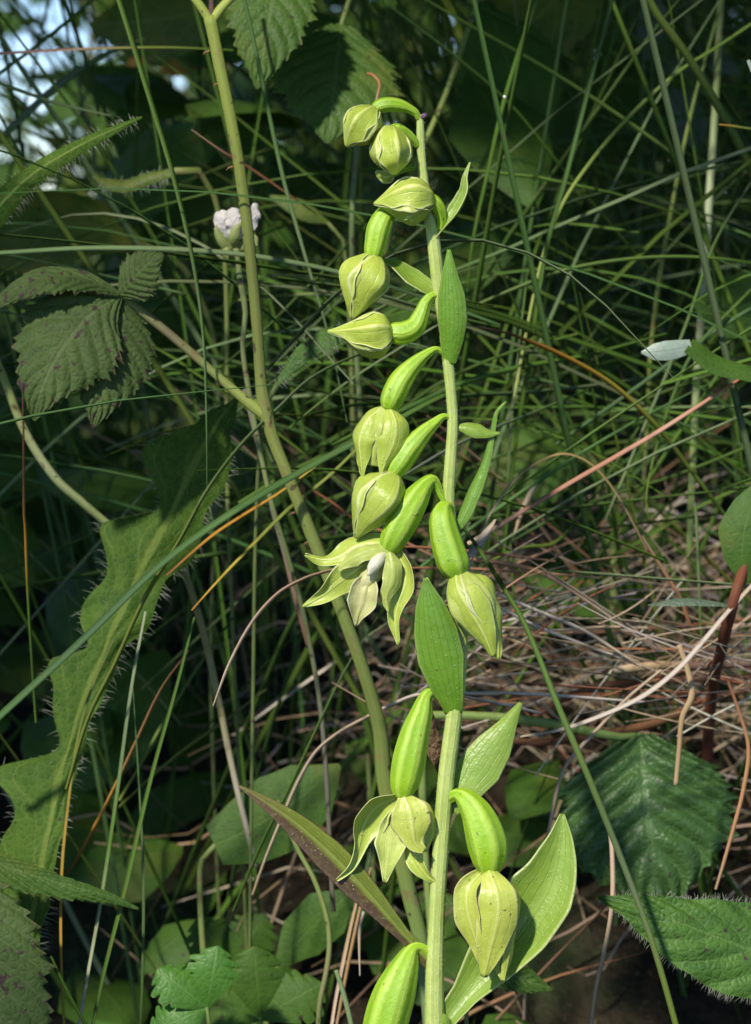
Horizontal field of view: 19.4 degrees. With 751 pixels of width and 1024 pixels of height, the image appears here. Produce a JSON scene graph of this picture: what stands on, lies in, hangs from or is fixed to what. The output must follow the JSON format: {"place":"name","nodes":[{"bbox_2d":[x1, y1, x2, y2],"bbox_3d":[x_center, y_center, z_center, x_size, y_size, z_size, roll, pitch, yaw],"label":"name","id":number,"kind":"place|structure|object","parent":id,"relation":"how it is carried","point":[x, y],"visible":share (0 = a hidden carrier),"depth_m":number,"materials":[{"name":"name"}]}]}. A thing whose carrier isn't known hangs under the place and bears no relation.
{"place":"outdoors","nodes":[
{"label":"outdoors","id":0,"kind":"place"},
{"bbox_2d":[0,0,732,194],"label":"sky","id":1,"kind":"structure","parent":0,"point":[50,26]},
{"bbox_2d":[0,0,750,1023],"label":"grass","id":2,"kind":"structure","parent":0,"point":[640,156],"depth_m":0.42,"materials":[{"name":"plant"}]},
{"bbox_2d":[22,398,37,722],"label":"grass shoot","id":3,"kind":"object","parent":2,"relation":"on","point":[29,624],"depth_m":0.33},
{"bbox_2d":[0,0,94,74],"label":"grass shoot","id":4,"kind":"object","parent":2,"relation":"on","point":[54,31],"depth_m":0.38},
{"bbox_2d":[0,360,107,523],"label":"grass stalk","id":5,"kind":"object","parent":2,"relation":"on","point":[59,482],"depth_m":0.34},
{"bbox_2d":[0,82,110,115],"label":"grass shoot","id":6,"kind":"object","parent":2,"relation":"on","point":[37,96],"depth_m":0.36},
{"bbox_2d":[0,37,144,142],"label":"grass shoot","id":7,"kind":"object","parent":2,"relation":"on","point":[23,116],"depth_m":0.39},
{"bbox_2d":[68,0,100,116],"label":"grass shoot","id":8,"kind":"object","parent":2,"relation":"on","point":[84,59],"depth_m":0.39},
{"bbox_2d":[0,46,232,54],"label":"grass shoot","id":9,"kind":"object","parent":2,"relation":"on","point":[68,49],"depth_m":0.35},
{"bbox_2d":[116,0,207,485],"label":"grass shoot","id":10,"kind":"object","parent":2,"relation":"on","point":[151,105],"depth_m":0.32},
{"bbox_2d":[118,617,233,800],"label":"grass shoot","id":11,"kind":"object","parent":2,"relation":"on","point":[161,725],"depth_m":0.35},
{"bbox_2d":[119,689,266,807],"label":"grass shoot","id":12,"kind":"object","parent":2,"relation":"on","point":[179,753],"depth_m":0.36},
{"bbox_2d":[65,353,360,789],"bbox_3d":[-0.019,0.008,0.323,0.055,0.062,0.008,-5,9,-31],"label":"grass shoot","id":13,"kind":"object","parent":2,"relation":"on","point":[159,572],"depth_m":0.32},
{"bbox_2d":[0,386,461,719],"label":"grass shoot","id":14,"kind":"object","parent":2,"relation":"on","point":[99,623],"depth_m":0.31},
{"bbox_2d":[166,467,315,575],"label":"grass shoot","id":15,"kind":"object","parent":2,"relation":"on","point":[225,526],"depth_m":0.32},
{"bbox_2d":[0,245,499,326],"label":"grass shoot","id":16,"kind":"object","parent":2,"relation":"on","point":[167,249],"depth_m":0.33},
{"bbox_2d":[191,129,316,213],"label":"dry straw","id":17,"kind":"object","parent":2,"relation":"on","point":[250,168],"visible":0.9,"depth_m":0.34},
{"bbox_2d":[191,449,355,610],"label":"grass shoot","id":18,"kind":"object","parent":2,"relation":"on","point":[283,513],"depth_m":0.33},
{"bbox_2d":[242,389,310,647],"bbox_3d":[-0.015,0.001,0.342,0.011,0.041,0.003,0,8,0],"label":"grass blade","id":19,"kind":"object","parent":2,"relation":"on","point":[295,601],"visible":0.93,"depth_m":0.34,"materials":[{"name":"green plant"}]},
{"bbox_2d":[242,0,347,421],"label":"grass shoot","id":20,"kind":"object","parent":2,"relation":"on","point":[268,112],"depth_m":0.34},
{"bbox_2d":[222,206,376,367],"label":"grass shoot","id":21,"kind":"object","parent":2,"relation":"on","point":[282,312],"depth_m":0.36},
{"bbox_2d":[232,617,377,911],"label":"grass shoot","id":22,"kind":"object","parent":2,"relation":"on","point":[289,787],"depth_m":0.34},
{"bbox_2d":[239,292,435,309],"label":"grass shoot","id":23,"kind":"object","parent":2,"relation":"on","point":[295,294],"depth_m":0.35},
{"bbox_2d":[349,146,362,421],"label":"grass stalk","id":24,"kind":"object","parent":2,"relation":"on","point":[352,254],"depth_m":0.36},
{"bbox_2d":[289,324,437,428],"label":"grass shoot","id":25,"kind":"object","parent":2,"relation":"on","point":[356,375],"depth_m":0.33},
{"bbox_2d":[277,276,500,328],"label":"grass shoot","id":26,"kind":"object","parent":2,"relation":"on","point":[384,297],"depth_m":0.34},
{"bbox_2d":[238,333,577,502],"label":"grass shoot","id":27,"kind":"object","parent":2,"relation":"on","point":[417,397],"depth_m":0.35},
{"bbox_2d":[383,0,479,255],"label":"grass stalk","id":28,"kind":"object","parent":2,"relation":"on","point":[438,111],"depth_m":0.38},
{"bbox_2d":[405,388,588,474],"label":"grass shoot","id":29,"kind":"object","parent":2,"relation":"on","point":[470,438],"depth_m":0.35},
{"bbox_2d":[333,332,666,445],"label":"grass shoot","id":30,"kind":"object","parent":2,"relation":"on","point":[461,383],"depth_m":0.35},
{"bbox_2d":[465,0,538,307],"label":"grass shoot","id":31,"kind":"object","parent":2,"relation":"on","point":[506,92],"depth_m":0.35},
{"bbox_2d":[506,278,527,597],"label":"grass shoot","id":32,"kind":"object","parent":2,"relation":"on","point":[509,445],"depth_m":0.36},
{"bbox_2d":[388,5,657,279],"bbox_3d":[0.026,-0.062,0.375,0.049,0.046,0.001,-2,8,-16],"label":"grass shoot","id":33,"kind":"object","parent":2,"relation":"on","point":[516,111],"depth_m":0.38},
{"bbox_2d":[310,361,750,415],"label":"grass shoot","id":34,"kind":"object","parent":2,"relation":"on","point":[506,393],"depth_m":0.36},
{"bbox_2d":[424,0,669,152],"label":"grass shoot","id":35,"kind":"object","parent":2,"relation":"on","point":[592,97],"depth_m":0.37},
{"bbox_2d":[501,0,613,560],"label":"grass shoot","id":36,"kind":"object","parent":2,"relation":"on","point":[566,175],"depth_m":0.35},
{"bbox_2d":[492,406,650,559],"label":"grass shoot","id":37,"kind":"object","parent":2,"relation":"on","point":[576,520],"depth_m":0.36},
{"bbox_2d":[533,222,638,233],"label":"grass shoot","id":38,"kind":"object","parent":2,"relation":"on","point":[600,226],"depth_m":0.36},
{"bbox_2d":[467,325,724,515],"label":"grass shoot","id":39,"kind":"object","parent":2,"relation":"on","point":[647,416],"depth_m":0.35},
{"bbox_2d":[456,146,750,270],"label":"grass shoot","id":40,"kind":"object","parent":2,"relation":"on","point":[675,175],"depth_m":0.35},
{"bbox_2d":[467,308,749,477],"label":"grass shoot","id":41,"kind":"object","parent":2,"relation":"on","point":[569,350],"depth_m":0.36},
{"bbox_2d":[466,303,750,426],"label":"grass shoot","id":42,"kind":"object","parent":2,"relation":"on","point":[612,353],"depth_m":0.36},
{"bbox_2d":[477,255,750,305],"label":"grass shoot","id":43,"kind":"object","parent":2,"relation":"on","point":[527,283],"depth_m":0.35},
{"bbox_2d":[500,444,750,547],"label":"grass shoot","id":44,"kind":"object","parent":2,"relation":"on","point":[629,489],"depth_m":0.36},
{"bbox_2d":[512,23,750,400],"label":"grass stalk","id":45,"kind":"object","parent":2,"relation":"on","point":[618,128],"depth_m":0.36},
{"bbox_2d":[555,307,750,445],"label":"grass shoot","id":46,"kind":"object","parent":2,"relation":"on","point":[647,379],"depth_m":0.36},
{"bbox_2d":[605,181,750,519],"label":"grass shoot","id":47,"kind":"object","parent":2,"relation":"on","point":[672,360],"depth_m":0.36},
{"bbox_2d":[637,0,723,555],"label":"grass stalk","id":48,"kind":"object","parent":2,"relation":"on","point":[653,326],"depth_m":0.39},
{"bbox_2d":[689,478,701,637],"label":"grass shoot","id":49,"kind":"object","parent":2,"relation":"on","point":[698,559],"depth_m":0.35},
{"bbox_2d":[645,288,750,513],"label":"grass shoot","id":50,"kind":"object","parent":2,"relation":"on","point":[712,328],"depth_m":0.36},
{"bbox_2d":[646,0,750,178],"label":"grass shoot","id":51,"kind":"object","parent":2,"relation":"on","point":[686,54],"depth_m":0.35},
{"bbox_2d":[685,0,723,555],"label":"grass stalk","id":52,"kind":"object","parent":2,"relation":"on","point":[708,210],"depth_m":0.39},
{"bbox_2d":[0,226,750,1023],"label":"ground","id":53,"kind":"structure","parent":0,"point":[630,988],"depth_m":0.42,"materials":[{"name":"soil"}]},
{"bbox_2d":[0,882,55,1023],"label":"bramble leaf","id":54,"kind":"object","parent":53,"relation":"on","point":[25,968],"visible":1,"depth_m":0.30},
{"bbox_2d":[0,853,138,909],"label":"bramble leaf","id":55,"kind":"object","parent":53,"relation":"on","point":[16,875],"visible":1,"depth_m":0.31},
{"bbox_2d":[0,113,141,228],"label":"hairy leaf","id":56,"kind":"object","parent":53,"relation":"on","point":[30,177],"visible":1,"depth_m":0.33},
{"bbox_2d":[59,639,113,1023],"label":"grass shoot","id":57,"kind":"object","parent":53,"relation":"on","point":[62,861],"depth_m":0.32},
{"bbox_2d":[0,190,220,918],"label":"broad leaf","id":58,"kind":"object","parent":53,"relation":"on","point":[63,203],"visible":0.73,"depth_m":0.39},
{"bbox_2d":[77,611,145,1023],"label":"grass shoot","id":59,"kind":"object","parent":53,"relation":"on","point":[115,803],"depth_m":0.32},
{"bbox_2d":[0,398,243,977],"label":"hairy leaf","id":60,"kind":"object","parent":53,"relation":"on","point":[137,548],"visible":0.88,"depth_m":0.34,"materials":[{"name":"plant"}]},
{"bbox_2d":[65,650,188,876],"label":"grass shoot","id":61,"kind":"object","parent":53,"relation":"on","point":[102,811],"depth_m":0.34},
{"bbox_2d":[133,689,144,1023],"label":"grass shoot","id":62,"kind":"object","parent":53,"relation":"on","point":[143,924],"depth_m":0.33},
{"bbox_2d":[91,617,194,1023],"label":"grass shoot","id":63,"kind":"object","parent":53,"relation":"on","point":[130,864],"depth_m":0.32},
{"bbox_2d":[126,57,194,624],"bbox_3d":[-0.047,-0.029,0.522,0.008,0.156,0.028,-6,10,-37],"label":"grass blade","id":64,"kind":"object","parent":53,"relation":"on","point":[131,62],"visible":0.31,"depth_m":0.52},
{"bbox_2d":[71,64,263,729],"bbox_3d":[-0.042,-0.025,0.477,0.045,0.143,0.015,3,9,23],"label":"broad leaf","id":65,"kind":"object","parent":53,"relation":"on","point":[113,99],"visible":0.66,"depth_m":0.47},
{"bbox_2d":[92,166,247,949],"bbox_3d":[-0.030,0.026,0.370,0.031,0.166,0.014,4,9,29],"label":"grass blade","id":66,"kind":"object","parent":53,"relation":"on","point":[142,180],"visible":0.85,"depth_m":0.37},
{"bbox_2d":[150,946,238,1023],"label":"lobed leaf","id":67,"kind":"object","parent":53,"relation":"on","point":[188,995],"visible":1,"depth_m":0.33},
{"bbox_2d":[161,59,257,625],"bbox_3d":[-0.036,-0.033,0.523,0.032,0.148,0.008,7,11,40],"label":"grass blade","id":68,"kind":"object","parent":53,"relation":"on","point":[178,67],"visible":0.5,"depth_m":0.52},
{"bbox_2d":[0,0,427,1023],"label":"bramble","id":69,"kind":"object","parent":53,"relation":"on","point":[86,336],"visible":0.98,"depth_m":0.32,"materials":[{"name":"green plant"}]},
{"bbox_2d":[225,0,323,88],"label":"bramble leaf","id":70,"kind":"object","parent":69,"relation":"attached to","point":[278,27],"visible":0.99,"depth_m":0.34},
{"bbox_2d":[269,0,405,143],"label":"bramble leaf","id":71,"kind":"object","parent":69,"relation":"attached to","point":[324,82],"visible":0.91,"depth_m":0.36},
{"bbox_2d":[155,121,278,770],"bbox_3d":[-0.034,-0.010,0.447,0.032,0.137,0.011,2,8,17],"label":"broad leaf","id":72,"kind":"object","parent":53,"relation":"on","point":[199,208],"visible":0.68,"depth_m":0.44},
{"bbox_2d":[180,567,258,867],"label":"grass stalk","id":73,"kind":"object","parent":53,"relation":"on","point":[211,668],"depth_m":0.35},
{"bbox_2d":[184,913,292,984],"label":"lobed leaf","id":74,"kind":"object","parent":53,"relation":"on","point":[263,935],"visible":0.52,"depth_m":0.37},
{"bbox_2d":[200,946,325,1023],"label":"lobed leaf","id":75,"kind":"object","parent":53,"relation":"on","point":[258,991],"visible":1,"depth_m":0.34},
{"bbox_2d":[197,763,340,953],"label":"round leaf","id":76,"kind":"object","parent":53,"relation":"on","point":[225,828],"visible":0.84,"depth_m":0.36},
{"bbox_2d":[213,203,335,911],"bbox_3d":[-0.016,0.008,0.341,0.019,0.110,0.008,0,8,0],"label":"white flower","id":77,"kind":"object","parent":53,"relation":"on","point":[228,231],"visible":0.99,"depth_m":0.34,"materials":[{"name":"green plant"}]},
{"bbox_2d":[248,320,347,947],"bbox_3d":[-0.013,0.040,0.348,0.026,0.142,0.012,-5,9,-32],"label":"hairy leaf","id":78,"kind":"object","parent":53,"relation":"on","point":[306,350],"visible":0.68,"depth_m":0.34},
{"bbox_2d":[277,800,331,1023],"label":"grass stalk","id":79,"kind":"object","parent":53,"relation":"on","point":[328,936],"depth_m":0.34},
{"bbox_2d":[263,890,353,1023],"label":"round leaf","id":80,"kind":"object","parent":53,"relation":"on","point":[303,934],"visible":0.88,"depth_m":0.36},
{"bbox_2d":[270,195,377,930],"bbox_3d":[-0.006,0.018,0.394,0.027,0.149,0.010,8,11,43],"label":"yellowed leaf","id":81,"kind":"object","parent":53,"relation":"on","point":[302,212],"visible":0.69,"depth_m":0.39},
{"bbox_2d":[330,903,356,1023],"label":"dry straw","id":82,"kind":"object","parent":53,"relation":"on","point":[343,962],"visible":0.84,"depth_m":0.34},
{"bbox_2d":[334,970,353,1023],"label":"grass stalk","id":83,"kind":"object","parent":53,"relation":"on","point":[344,998],"depth_m":0.33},
{"bbox_2d":[336,867,371,1023],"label":"dry straw","id":84,"kind":"object","parent":53,"relation":"on","point":[349,958],"visible":0.77,"depth_m":0.34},
{"bbox_2d":[0,0,748,1023],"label":"undergrowth leaves","id":85,"kind":"object","parent":53,"relation":"on","point":[472,122],"visible":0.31,"depth_m":0.42,"materials":[{"name":"green plant"}]},
{"bbox_2d":[89,0,221,62],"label":"broad leaf","id":86,"kind":"object","parent":85,"relation":"on","point":[169,23],"visible":0.67,"depth_m":0.43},
{"bbox_2d":[464,967,551,1023],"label":"nettle leaf","id":87,"kind":"object","parent":85,"relation":"attached to","point":[524,980],"visible":0.49,"depth_m":0.33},
{"bbox_2d":[497,0,599,56],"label":"broad leaf","id":88,"kind":"object","parent":85,"relation":"on","point":[546,22],"visible":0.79,"depth_m":0.42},
{"bbox_2d":[0,93,750,1023],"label":"straw litter","id":89,"kind":"object","parent":53,"relation":"on","point":[604,661],"visible":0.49,"depth_m":0.41,"materials":[{"name":"plant"}]},
{"bbox_2d":[213,568,332,705],"bbox_3d":[-0.014,0.018,0.312,0.018,0.018,0.011,0,8,0],"label":"dry straw","id":90,"kind":"object","parent":89,"relation":"on","point":[268,602],"visible":1,"depth_m":0.31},
{"bbox_2d":[251,692,499,894],"bbox_3d":[0.000,0.043,0.335,0.038,0.034,0.006,0,8,0],"label":"dry straw","id":91,"kind":"object","parent":89,"relation":"on","point":[329,739],"visible":0.83,"depth_m":0.34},
{"bbox_2d":[467,519,496,558],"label":"dry straw","id":92,"kind":"object","parent":89,"relation":"on","point":[481,539],"visible":0.95,"depth_m":0.32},
{"bbox_2d":[412,567,599,578],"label":"dry straw","id":93,"kind":"object","parent":89,"relation":"on","point":[523,571],"visible":0.73,"depth_m":0.35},
{"bbox_2d":[464,691,643,702],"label":"dry straw","id":94,"kind":"object","parent":89,"relation":"on","point":[558,695],"visible":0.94,"depth_m":0.34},
{"bbox_2d":[468,453,647,571],"bbox_3d":[0.027,0.000,0.331,0.034,0.017,0.003,-5,9,-32],"label":"dry straw","id":95,"kind":"object","parent":89,"relation":"on","point":[550,456],"visible":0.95,"depth_m":0.33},
{"bbox_2d":[469,557,658,651],"bbox_3d":[0.029,0.014,0.338,0.034,0.017,0.001,-4,9,-24],"label":"dry straw","id":96,"kind":"object","parent":89,"relation":"on","point":[570,589],"visible":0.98,"depth_m":0.34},
{"bbox_2d":[496,592,641,667],"bbox_3d":[0.029,0.018,0.337,0.025,0.014,0.004,0,8,0],"label":"dry straw","id":97,"kind":"object","parent":89,"relation":"on","point":[585,631],"visible":0.9,"depth_m":0.34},
{"bbox_2d":[502,626,646,631],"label":"dry straw","id":98,"kind":"object","parent":89,"relation":"on","point":[557,630],"visible":0.7,"depth_m":0.35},
{"bbox_2d":[501,607,666,675],"bbox_3d":[0.031,0.019,0.337,0.029,0.014,0.008,0,8,0],"label":"dry straw","id":99,"kind":"object","parent":89,"relation":"on","point":[570,639],"visible":0.83,"depth_m":0.34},
{"bbox_2d":[467,379,738,544],"bbox_3d":[0.034,-0.008,0.329,0.041,0.025,0.006,0,8,0],"label":"dry straw","id":100,"kind":"object","parent":89,"relation":"on","point":[592,470],"visible":1,"depth_m":0.33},
{"bbox_2d":[546,669,661,836],"bbox_3d":[0.034,0.037,0.330,0.018,0.026,0.004,0,8,0],"label":"dry straw","id":101,"kind":"object","parent":89,"relation":"on","point":[591,735],"visible":0.92,"depth_m":0.33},
{"bbox_2d":[513,686,750,745],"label":"twig","id":102,"kind":"object","parent":89,"relation":"on","point":[645,725],"visible":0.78,"depth_m":0.36,"materials":[{"name":"brown plant"}]},
{"bbox_2d":[520,584,750,737],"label":"dry straw","id":103,"kind":"object","parent":89,"relation":"on","point":[682,664],"visible":0.99,"depth_m":0.33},
{"bbox_2d":[532,675,750,716],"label":"twig","id":104,"kind":"object","parent":89,"relation":"on","point":[616,684],"visible":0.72,"depth_m":0.37,"materials":[{"name":"brown plant"}]},
{"bbox_2d":[642,536,708,647],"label":"dry straw","id":105,"kind":"object","parent":89,"relation":"on","point":[666,575],"visible":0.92,"depth_m":0.34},
{"bbox_2d":[613,658,750,673],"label":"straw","id":106,"kind":"object","parent":89,"relation":"on","point":[629,668],"visible":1,"depth_m":0.34,"materials":[{"name":"beige plant"}]},
{"bbox_2d":[673,644,694,784],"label":"twig","id":107,"kind":"object","parent":89,"relation":"on","point":[690,699],"visible":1,"depth_m":0.33,"materials":[{"name":"brown plant"}]},
{"bbox_2d":[715,681,750,889],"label":"dry straw","id":108,"kind":"object","parent":89,"relation":"on","point":[746,774],"visible":1,"depth_m":0.33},
{"bbox_2d":[0,0,750,432],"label":"hedge","id":109,"kind":"object","parent":53,"relation":"on","point":[14,20],"depth_m":1.24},
{"bbox_2d":[239,97,576,1023],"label":"orchid","id":110,"kind":"object","parent":53,"relation":"on","point":[511,925],"visible":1,"depth_m":0.30,"materials":[{"name":"green plant"}]},
{"bbox_2d":[427,713,441,773],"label":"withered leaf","id":111,"kind":"object","parent":110,"relation":"hanging from","point":[434,748],"visible":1,"depth_m":0.31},
{"bbox_2d":[488,159,576,540],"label":"oval leaf","id":112,"kind":"object","parent":53,"relation":"on","point":[566,380],"visible":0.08,"depth_m":0.48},
{"bbox_2d":[461,422,617,747],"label":"broad leaf","id":113,"kind":"object","parent":53,"relation":"on","point":[526,456],"visible":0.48,"depth_m":0.41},
{"bbox_2d":[456,516,678,1023],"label":"grass shoot","id":114,"kind":"object","parent":53,"relation":"on","point":[603,814],"depth_m":0.30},
{"bbox_2d":[418,711,744,930],"bbox_3d":[0.033,0.070,0.353,0.052,0.076,0.012,0,8,0],"label":"bramble leaf","id":115,"kind":"object","parent":53,"relation":"on","point":[671,837],"visible":0.77,"depth_m":0.35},
{"bbox_2d":[589,835,614,1023],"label":"dry straw","id":116,"kind":"object","parent":53,"relation":"on","point":[610,917],"visible":0.8,"depth_m":0.32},
{"bbox_2d":[598,888,750,1005],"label":"hairy leaf","id":117,"kind":"object","parent":53,"relation":"on","point":[706,942],"visible":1,"depth_m":0.31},
{"bbox_2d":[637,0,718,529],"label":"oval leaf","id":118,"kind":"object","parent":53,"relation":"on","point":[642,34],"visible":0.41,"depth_m":0.47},
{"bbox_2d":[641,59,750,870],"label":"willow shoot","id":119,"kind":"object","parent":53,"relation":"on","point":[734,528],"visible":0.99,"depth_m":0.33,"materials":[{"name":"green plant"}]},
{"bbox_2d":[663,46,744,74],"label":"oval leaf","id":120,"kind":"object","parent":53,"relation":"on","point":[728,66],"visible":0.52,"depth_m":0.46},
{"bbox_2d":[668,88,740,493],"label":"oval leaf","id":121,"kind":"object","parent":53,"relation":"on","point":[679,96],"visible":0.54,"depth_m":0.45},
{"bbox_2d":[694,271,750,337],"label":"round leaf","id":122,"kind":"object","parent":53,"relation":"on","point":[738,289],"visible":0.65,"depth_m":0.38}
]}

